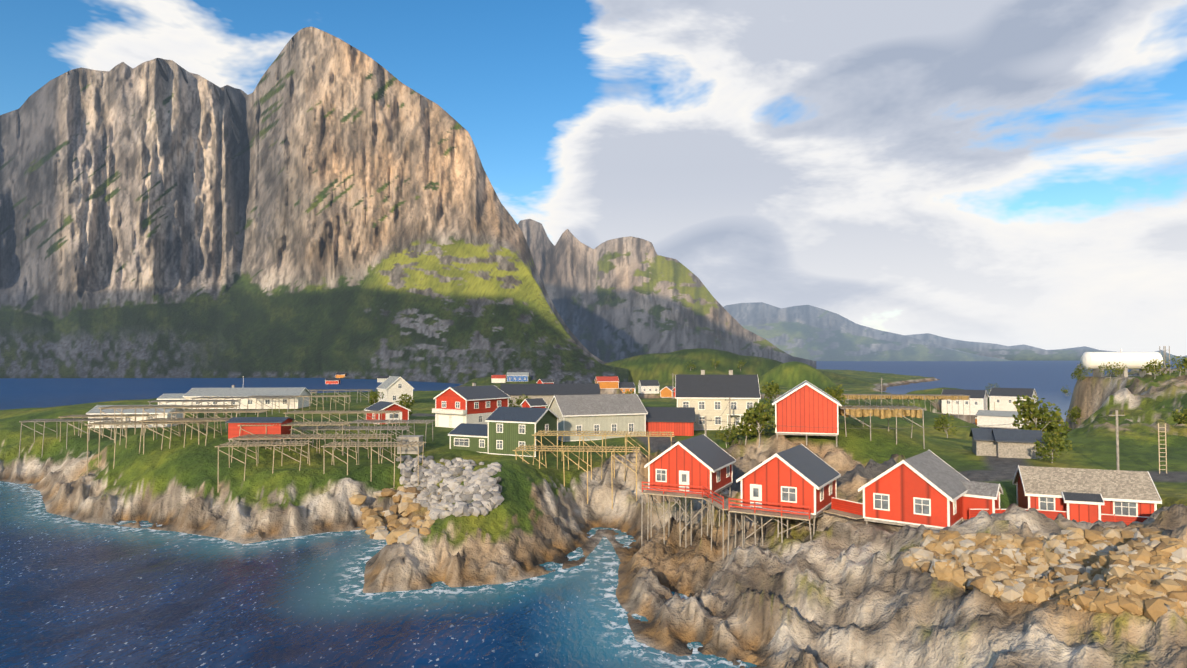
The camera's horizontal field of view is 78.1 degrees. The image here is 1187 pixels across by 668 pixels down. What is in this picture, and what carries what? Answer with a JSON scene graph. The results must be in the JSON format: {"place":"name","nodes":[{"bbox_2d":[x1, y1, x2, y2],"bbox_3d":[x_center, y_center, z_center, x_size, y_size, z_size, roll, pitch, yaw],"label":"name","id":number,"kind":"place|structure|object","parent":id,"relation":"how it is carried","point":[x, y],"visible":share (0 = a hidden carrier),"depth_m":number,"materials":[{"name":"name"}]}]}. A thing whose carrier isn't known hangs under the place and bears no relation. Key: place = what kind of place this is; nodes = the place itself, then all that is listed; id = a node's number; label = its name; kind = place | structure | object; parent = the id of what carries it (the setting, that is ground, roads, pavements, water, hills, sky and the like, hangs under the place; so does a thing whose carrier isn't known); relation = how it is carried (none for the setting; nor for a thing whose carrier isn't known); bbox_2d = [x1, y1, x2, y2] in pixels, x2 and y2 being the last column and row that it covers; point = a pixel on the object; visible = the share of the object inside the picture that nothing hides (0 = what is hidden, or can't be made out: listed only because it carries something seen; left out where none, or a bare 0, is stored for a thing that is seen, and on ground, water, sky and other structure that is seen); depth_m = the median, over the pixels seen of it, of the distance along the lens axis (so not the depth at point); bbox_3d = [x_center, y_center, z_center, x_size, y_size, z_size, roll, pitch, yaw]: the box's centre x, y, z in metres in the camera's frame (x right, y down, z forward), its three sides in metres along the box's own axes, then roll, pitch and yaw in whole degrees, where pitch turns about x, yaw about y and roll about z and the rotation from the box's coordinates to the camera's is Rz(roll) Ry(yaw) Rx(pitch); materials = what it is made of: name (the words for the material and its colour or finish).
{"place":"outdoors","nodes":[
{"label":"outdoors","id":0,"kind":"place"},
{"bbox_2d":[0,27,628,383],"bbox_3d":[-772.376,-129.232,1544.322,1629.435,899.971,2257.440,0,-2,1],"label":"mountain","id":1,"kind":"structure","parent":0,"point":[317,203],"depth_m":1071.36,"materials":[{"name":"grey stone"}]},
{"bbox_2d":[491,375,505,382],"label":"white house","id":2,"kind":"structure","parent":0,"point":[498,378],"depth_m":493.14,"materials":[{"name":"paint"}]},
{"bbox_2d":[448,407,559,456],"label":"green house","id":3,"kind":"structure","parent":0,"point":[506,430],"depth_m":107.29,"materials":[{"name":"paint"}]},
{"bbox_2d":[0,360,1183,667],"bbox_3d":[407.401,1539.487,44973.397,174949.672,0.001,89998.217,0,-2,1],"label":"sea","id":4,"kind":"structure","parent":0,"point":[76,594],"depth_m":61.39,"materials":[{"name":"liquid"}]},
{"bbox_2d":[0,348,1186,667],"bbox_3d":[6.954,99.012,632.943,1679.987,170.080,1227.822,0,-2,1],"label":"rocky coastal land","id":5,"kind":"structure","parent":0,"point":[842,592],"depth_m":79.91,"materials":[{"name":"green plant"}]},
{"bbox_2d":[19,418,124,457],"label":"fish rack","id":6,"kind":"object","parent":5,"relation":"on","point":[67,420],"visible":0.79,"depth_m":127.31,"materials":[{"name":"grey wood"}]},
{"bbox_2d":[58,413,158,439],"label":"fish rack","id":7,"kind":"object","parent":5,"relation":"on","point":[102,415],"visible":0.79,"depth_m":131.50,"materials":[{"name":"brown wood"}]},
{"bbox_2d":[86,405,184,427],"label":"building","id":8,"kind":"structure","parent":5,"relation":"on","point":[95,410],"depth_m":140.69,"materials":[{"name":"paint"}]},
{"bbox_2d":[85,420,208,474],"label":"fish rack","id":9,"kind":"object","parent":5,"relation":"on","point":[116,423],"visible":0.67,"depth_m":104.13,"materials":[{"name":"brown wood"}]},
{"bbox_2d":[98,405,238,455],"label":"fish rack","id":10,"kind":"object","parent":5,"relation":"on","point":[166,406],"visible":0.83,"depth_m":112.22,"materials":[{"name":"brown wood"}]},
{"bbox_2d":[139,417,232,453],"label":"fish rack","id":11,"kind":"object","parent":5,"relation":"on","point":[164,420],"visible":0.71,"depth_m":104.43,"materials":[{"name":"brown wood"}]},
{"bbox_2d":[148,399,240,416],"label":"fish rack","id":12,"kind":"object","parent":5,"relation":"on","point":[199,401],"visible":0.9,"depth_m":150.41,"materials":[{"name":"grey wood"}]},
{"bbox_2d":[169,409,268,439],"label":"fish rack","id":13,"kind":"object","parent":5,"relation":"on","point":[216,411],"visible":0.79,"depth_m":108.38,"materials":[{"name":"brown wood"}]},
{"bbox_2d":[157,385,311,408],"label":"building","id":14,"kind":"structure","parent":5,"relation":"on","point":[233,391],"depth_m":174.28,"materials":[{"name":"paint"}]},
{"bbox_2d":[191,396,294,414],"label":"fish rack","id":15,"kind":"object","parent":5,"relation":"on","point":[241,397],"visible":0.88,"depth_m":158.65,"materials":[{"name":"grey wood"}]},
{"bbox_2d":[225,417,294,448],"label":"red shed","id":16,"kind":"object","parent":5,"relation":"on","point":[234,427],"visible":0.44,"depth_m":103.66,"materials":[{"name":"paint"}]},
{"bbox_2d":[215,440,311,491],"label":"fish rack","id":17,"kind":"object","parent":5,"relation":"on","point":[279,443],"visible":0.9,"depth_m":94.27,"materials":[{"name":"brown wood"}]},
{"bbox_2d":[238,421,351,454],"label":"fish rack","id":18,"kind":"object","parent":5,"relation":"on","point":[322,423],"visible":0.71,"depth_m":104.23,"materials":[{"name":"brown wood"}]},
{"bbox_2d":[247,395,350,410],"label":"fish rack","id":19,"kind":"object","parent":5,"relation":"on","point":[317,396],"visible":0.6,"depth_m":171.43,"materials":[{"name":"brown wood"}]},
{"bbox_2d":[230,433,393,464],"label":"fish rack","id":20,"kind":"object","parent":5,"relation":"on","point":[268,436],"visible":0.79,"depth_m":100.49,"materials":[{"name":"brown wood"}]},
{"bbox_2d":[325,378,340,383],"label":"house","id":21,"kind":"structure","parent":5,"relation":"on","point":[332,380],"depth_m":581.98,"materials":[{"name":"paint"}]},
{"bbox_2d":[308,389,371,402],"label":"fish rack","id":22,"kind":"object","parent":5,"relation":"on","point":[338,390],"visible":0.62,"depth_m":205.18,"materials":[{"name":"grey wood"}]},
{"bbox_2d":[335,372,346,377],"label":"ochre house","id":23,"kind":"structure","parent":5,"relation":"on","point":[340,374],"depth_m":745.30,"materials":[{"name":"paint"}]},
{"bbox_2d":[283,410,400,432],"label":"fish rack","id":24,"kind":"object","parent":5,"relation":"on","point":[312,412],"visible":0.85,"depth_m":125.75,"materials":[{"name":"brown wood"}]},
{"bbox_2d":[289,425,408,455],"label":"fish rack","id":25,"kind":"object","parent":5,"relation":"on","point":[337,428],"visible":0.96,"depth_m":107.16,"materials":[{"name":"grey wood"}]},
{"bbox_2d":[321,441,425,487],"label":"fish rack","id":26,"kind":"object","parent":5,"relation":"on","point":[331,444],"visible":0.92,"depth_m":95.58,"materials":[{"name":"brown wood"}]},
{"bbox_2d":[369,390,383,404],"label":"birch tree","id":27,"kind":"object","parent":5,"relation":"on","point":[373,395],"visible":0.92,"depth_m":180.44,"materials":[{"name":"green plant"}]},
{"bbox_2d":[377,376,389,381],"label":"grey house","id":28,"kind":"structure","parent":5,"relation":"on","point":[381,378],"depth_m":627.42,"materials":[{"name":"paint"}]},
{"bbox_2d":[364,401,410,423],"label":"red house","id":29,"kind":"structure","parent":5,"relation":"on","point":[403,414],"depth_m":145.32,"materials":[{"name":"paint"}]},
{"bbox_2d":[349,486,434,544],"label":"shore boulders","id":30,"kind":"object","parent":5,"relation":"on","point":[400,529],"depth_m":86.42,"materials":[{"name":"brown stone"}]},
{"bbox_2d":[350,419,434,445],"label":"fish rack","id":31,"kind":"object","parent":5,"relation":"on","point":[389,421],"visible":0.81,"depth_m":115.46,"materials":[{"name":"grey wood"}]},
{"bbox_2d":[377,376,413,403],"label":"house","id":32,"kind":"structure","parent":5,"relation":"on","point":[392,388],"depth_m":199.94,"materials":[{"name":"paint"}]},
{"bbox_2d":[394,393,414,415],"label":"birch tree","id":33,"kind":"object","parent":5,"relation":"on","point":[406,402],"visible":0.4,"depth_m":148.40,"materials":[{"name":"green plant"}]},
{"bbox_2d":[396,435,423,453],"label":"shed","id":34,"kind":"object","parent":5,"relation":"on","point":[410,449],"visible":0.71,"depth_m":107.62,"materials":[{"name":"grey wood"}]},
{"bbox_2d":[396,455,503,519],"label":"rock pile","id":35,"kind":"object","parent":5,"relation":"on","point":[481,488],"depth_m":83.44,"materials":[{"name":"grey stone"}]},
{"bbox_2d":[432,383,510,427],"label":"house","id":36,"kind":"structure","parent":5,"relation":"on","point":[455,407],"depth_m":134.85,"materials":[{"name":"paint"}]},
{"bbox_2d":[509,397,519,406],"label":"birch tree","id":37,"kind":"object","parent":5,"relation":"on","point":[511,402],"visible":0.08,"depth_m":150.87,"materials":[{"name":"green plant"}]},
{"bbox_2d":[507,372,528,381],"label":"blue house","id":38,"kind":"structure","parent":5,"relation":"on","point":[517,376],"depth_m":494.45,"materials":[{"name":"paint"}]},
{"bbox_2d":[515,394,531,406],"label":"birch tree","id":39,"kind":"object","parent":5,"relation":"on","point":[522,400],"visible":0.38,"depth_m":168.60,"materials":[{"name":"green plant"}]},
{"bbox_2d":[520,398,547,407],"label":"red shed","id":40,"kind":"structure","parent":5,"relation":"on","point":[536,403],"depth_m":161.22,"materials":[{"name":"paint"}]},
{"bbox_2d":[536,379,553,383],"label":"house","id":41,"kind":"structure","parent":5,"relation":"on","point":[544,381],"depth_m":453.07,"materials":[{"name":"paint"}]},
{"bbox_2d":[500,384,600,405],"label":"building","id":42,"kind":"structure","parent":5,"relation":"on","point":[546,392],"depth_m":195.02,"materials":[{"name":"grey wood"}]},
{"bbox_2d":[513,444,639,508],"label":"fish rack wood","id":43,"kind":"object","parent":5,"relation":"on","point":[544,448],"visible":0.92,"depth_m":92.04,"materials":[{"name":"brown wood"}]},
{"bbox_2d":[548,394,647,441],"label":"long grey house","id":44,"kind":"structure","parent":5,"relation":"on","point":[616,412],"depth_m":117.85,"materials":[{"name":"paint"}]},
{"bbox_2d":[532,430,674,480],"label":"fish rack wood","id":45,"kind":"object","parent":5,"relation":"on","point":[561,433],"visible":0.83,"depth_m":97.70,"materials":[{"name":"brown wood"}]},
{"bbox_2d":[595,376,618,388],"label":"house","id":46,"kind":"structure","parent":5,"relation":"on","point":[607,382],"depth_m":345.83,"materials":[{"name":"paint"}]},
{"bbox_2d":[619,382,635,393],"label":"house","id":47,"kind":"structure","parent":5,"relation":"on","point":[624,387],"depth_m":348.66,"materials":[{"name":"paint"}]},
{"bbox_2d":[660,386,674,396],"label":"house","id":48,"kind":"structure","parent":5,"relation":"on","point":[667,391],"depth_m":347.34,"materials":[{"name":"paint"}]},
{"bbox_2d":[645,407,694,435],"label":"boathouse","id":49,"kind":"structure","parent":5,"relation":"on","point":[678,421],"depth_m":120.89,"materials":[{"name":"red paint"}]},
{"bbox_2d":[644,434,735,546],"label":"stilt cabin","id":50,"kind":"object","parent":5,"relation":"on","point":[702,460],"visible":0.75,"depth_m":72.61,"materials":[{"name":"red paint"}]},
{"bbox_2d":[686,360,695,370],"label":"bush","id":51,"kind":"object","parent":5,"relation":"on","point":[691,365],"visible":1,"depth_m":484.32,"materials":[{"name":"green plant"}]},
{"bbox_2d":[699,416,707,435],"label":"utility pole","id":52,"kind":"object","parent":5,"relation":"on","point":[705,420],"visible":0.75,"depth_m":91.78,"materials":[{"name":"grey wood"}]},
{"bbox_2d":[711,359,718,368],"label":"birch tree","id":53,"kind":"object","parent":5,"relation":"on","point":[714,366],"visible":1,"depth_m":495.60,"materials":[{"name":"green plant"}]},
{"bbox_2d":[675,370,760,430],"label":"cream house","id":54,"kind":"structure","parent":5,"relation":"on","point":[703,394],"depth_m":128.10,"materials":[{"name":"paint"}]},
{"bbox_2d":[714,424,738,447],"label":"birch tree","id":55,"kind":"object","parent":5,"relation":"on","point":[726,433],"visible":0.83,"depth_m":97.80,"materials":[{"name":"green plant"}]},
{"bbox_2d":[641,481,815,559],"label":"boardwalk","id":56,"kind":"structure","parent":5,"relation":"on","point":[721,502],"depth_m":65.50,"materials":[{"name":"brown wood"}]},
{"bbox_2d":[725,397,734,431],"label":"utility pole","id":57,"kind":"structure","parent":5,"relation":"on","point":[729,400],"depth_m":121.84,"materials":[{"name":"grey wood"}]},
{"bbox_2d":[737,360,745,370],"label":"birch tree","id":58,"kind":"object","parent":5,"relation":"on","point":[742,364],"visible":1,"depth_m":501.57,"materials":[{"name":"green plant"}]},
{"bbox_2d":[731,412,757,444],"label":"birch tree","id":59,"kind":"object","parent":5,"relation":"on","point":[743,430],"visible":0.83,"depth_m":94.27,"materials":[{"name":"green plant"}]},
{"bbox_2d":[744,400,775,447],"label":"birch tree","id":60,"kind":"object","parent":5,"relation":"on","point":[762,418],"visible":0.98,"depth_m":92.85,"materials":[{"name":"green plant"}]},
{"bbox_2d":[761,380,780,405],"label":"birch tree","id":61,"kind":"object","parent":5,"relation":"on","point":[772,389],"visible":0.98,"depth_m":195.81,"materials":[{"name":"green plant"}]},
{"bbox_2d":[736,444,840,543],"bbox_3d":[17.793,14.767,66.303,7.200,8.786,8.160,-1,-2,31],"label":"stilt cabin","id":62,"kind":"object","parent":5,"relation":"on","point":[802,474],"visible":0.75,"depth_m":63.48,"materials":[{"name":"red paint"}]},
{"bbox_2d":[772,380,841,446],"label":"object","id":63,"kind":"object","parent":5,"relation":"on","point":[805,407],"visible":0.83,"depth_m":91.19,"materials":[{"name":"paint"}]},
{"bbox_2d":[824,384,846,404],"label":"birch tree","id":64,"kind":"object","parent":5,"relation":"on","point":[838,391],"visible":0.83,"depth_m":183.09,"materials":[{"name":"green plant"}]},
{"bbox_2d":[823,497,862,519],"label":"walkway","id":65,"kind":"structure","parent":5,"relation":"on","point":[846,506],"depth_m":62.19,"materials":[{"name":"red wood"}]},
{"bbox_2d":[838,405,925,448],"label":"fish drying rack","id":66,"kind":"object","parent":5,"relation":"on","point":[880,412],"visible":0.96,"depth_m":93.34,"materials":[{"name":"brown wood"}]},
{"bbox_2d":[841,394,970,422],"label":"fish drying rack","id":67,"kind":"object","parent":5,"relation":"on","point":[930,397],"visible":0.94,"depth_m":210.80,"materials":[{"name":"brown wood"}]},
{"bbox_2d":[708,416,1105,428],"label":"power line","id":68,"kind":"object","parent":5,"relation":"on","point":[898,428],"visible":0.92,"depth_m":83.11,"materials":[{"name":"black metal"}]},
{"bbox_2d":[858,450,1002,529],"bbox_3d":[27.959,13.201,60.576,9.380,6.242,8.160,-2,-2,38],"label":"cabin","id":69,"kind":"object","parent":5,"relation":"on","point":[929,489],"visible":0.85,"depth_m":58.74,"materials":[{"name":"red paint"}]},
{"bbox_2d":[933,413,956,437],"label":"birch tree","id":70,"kind":"object","parent":5,"relation":"on","point":[942,422],"visible":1,"depth_m":115.91,"materials":[{"name":"green plant"}]},
{"bbox_2d":[969,428,1022,455],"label":"shed","id":71,"kind":"structure","parent":5,"relation":"on","point":[983,442],"depth_m":87.60,"materials":[{"name":"grey wood"}]},
{"bbox_2d":[976,410,1043,428],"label":"white wharf shed","id":72,"kind":"structure","parent":5,"relation":"on","point":[995,419],"depth_m":196.25,"materials":[{"name":"paint"}]},
{"bbox_2d":[992,429,1044,458],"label":"shed","id":73,"kind":"structure","parent":5,"relation":"on","point":[1011,443],"depth_m":85.38,"materials":[{"name":"grey wood"}]},
{"bbox_2d":[1012,395,1063,434],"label":"birch tree","id":74,"kind":"object","parent":5,"relation":"on","point":[1027,410],"visible":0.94,"depth_m":92.87,"materials":[{"name":"green plant"}]},
{"bbox_2d":[902,527,1186,621],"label":"revetment boulder","id":75,"kind":"object","parent":5,"relation":"on","point":[1090,570],"visible":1,"depth_m":41.90,"materials":[{"name":"brown stone"}]},
{"bbox_2d":[1028,402,1071,443],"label":"birch tree","id":76,"kind":"object","parent":5,"relation":"on","point":[1062,430],"visible":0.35,"depth_m":93.32,"materials":[{"name":"green plant"}]},
{"bbox_2d":[1034,430,1072,462],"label":"birch tree","id":77,"kind":"object","parent":5,"relation":"on","point":[1061,446],"visible":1,"depth_m":80.65,"materials":[{"name":"green plant"}]},
{"bbox_2d":[963,508,1147,525],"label":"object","id":78,"kind":"object","parent":5,"relation":"on","point":[1127,520],"visible":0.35,"depth_m":56.99,"materials":[{"name":"wood"}]},
{"bbox_2d":[1060,387,1069,395],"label":"bush","id":79,"kind":"object","parent":5,"relation":"on","point":[1065,391],"visible":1,"depth_m":390.68,"materials":[{"name":"green plant"}]},
{"bbox_2d":[1065,405,1081,423],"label":"bush","id":80,"kind":"object","parent":5,"relation":"on","point":[1073,411],"visible":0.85,"depth_m":173.90,"materials":[{"name":"green plant"}]},
{"bbox_2d":[1071,364,1091,380],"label":"bush","id":81,"kind":"object","parent":5,"relation":"on","point":[1080,371],"visible":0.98,"depth_m":176.47,"materials":[{"name":"green plant"}]},
{"bbox_2d":[1013,465,1161,522],"bbox_3d":[40.102,13.467,59.903,9.160,4.820,6.700,-1,-2,21],"label":"cabin","id":82,"kind":"object","parent":5,"relation":"on","point":[1085,495],"visible":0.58,"depth_m":58.53,"materials":[{"name":"red paint"}]},
{"bbox_2d":[1098,362,1126,379],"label":"birch tree","id":83,"kind":"object","parent":5,"relation":"on","point":[1116,370],"visible":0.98,"depth_m":168.88,"materials":[{"name":"green plant"}]},
{"bbox_2d":[1109,410,1124,469],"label":"utility pole","id":84,"kind":"object","parent":5,"relation":"on","point":[1116,415],"depth_m":74.82,"materials":[{"name":"grey wood"}]},
{"bbox_2d":[1081,346,1169,376],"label":"storage tank","id":85,"kind":"object","parent":5,"relation":"on","point":[1129,360],"visible":0.92,"depth_m":174.17,"materials":[{"name":"metal"}]},
{"bbox_2d":[1141,359,1169,378],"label":"birch tree","id":86,"kind":"object","parent":5,"relation":"on","point":[1153,367],"visible":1,"depth_m":157.11,"materials":[{"name":"green plant"}]},
{"bbox_2d":[1158,423,1166,473],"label":"ladder","id":87,"kind":"object","parent":5,"relation":"on","point":[1159,444],"visible":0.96,"depth_m":75.10,"materials":[{"name":"brown wood"}]},
{"bbox_2d":[1168,355,1186,376],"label":"bush","id":88,"kind":"object","parent":5,"relation":"on","point":[1184,365],"visible":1,"depth_m":154.75,"materials":[{"name":"green plant"}]},
{"bbox_2d":[1172,407,1186,423],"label":"bush","id":89,"kind":"object","parent":5,"relation":"on","point":[1183,416],"visible":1,"depth_m":99.91,"materials":[{"name":"green plant"}]},
{"bbox_2d":[0,0,1186,355],"label":"sky","id":90,"kind":"structure","parent":0,"point":[1001,172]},
{"bbox_2d":[638,380,659,393],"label":"house","id":91,"kind":"structure","parent":0,"point":[648,386],"depth_m":370.19,"materials":[{"name":"paint"}]},
{"bbox_2d":[517,219,815,368],"bbox_3d":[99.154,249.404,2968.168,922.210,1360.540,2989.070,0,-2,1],"label":"mountain","id":92,"kind":"structure","parent":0,"point":[616,299],"depth_m":2071.12,"materials":[{"name":"grey stone"}]},
{"bbox_2d":[723,302,1011,360],"bbox_3d":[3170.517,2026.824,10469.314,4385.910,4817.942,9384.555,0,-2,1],"label":"mountain","id":93,"kind":"structure","parent":0,"point":[810,332],"depth_m":7353.85,"materials":[{"name":"grey stone"}]},
{"bbox_2d":[942,389,987,414],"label":"house","id":94,"kind":"structure","parent":0,"point":[978,399],"depth_m":235.27,"materials":[{"name":"paint"}]},
{"bbox_2d":[988,388,1037,410],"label":"house","id":95,"kind":"structure","parent":0,"point":[1003,399],"depth_m":241.49,"materials":[{"name":"paint"}]},
{"bbox_2d":[905,333,1186,360],"bbox_3d":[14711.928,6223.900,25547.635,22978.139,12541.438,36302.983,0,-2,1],"label":"mountain","id":96,"kind":"structure","parent":0,"point":[1023,352],"depth_m":17132.11,"materials":[{"name":"grey stone"}]}
]}

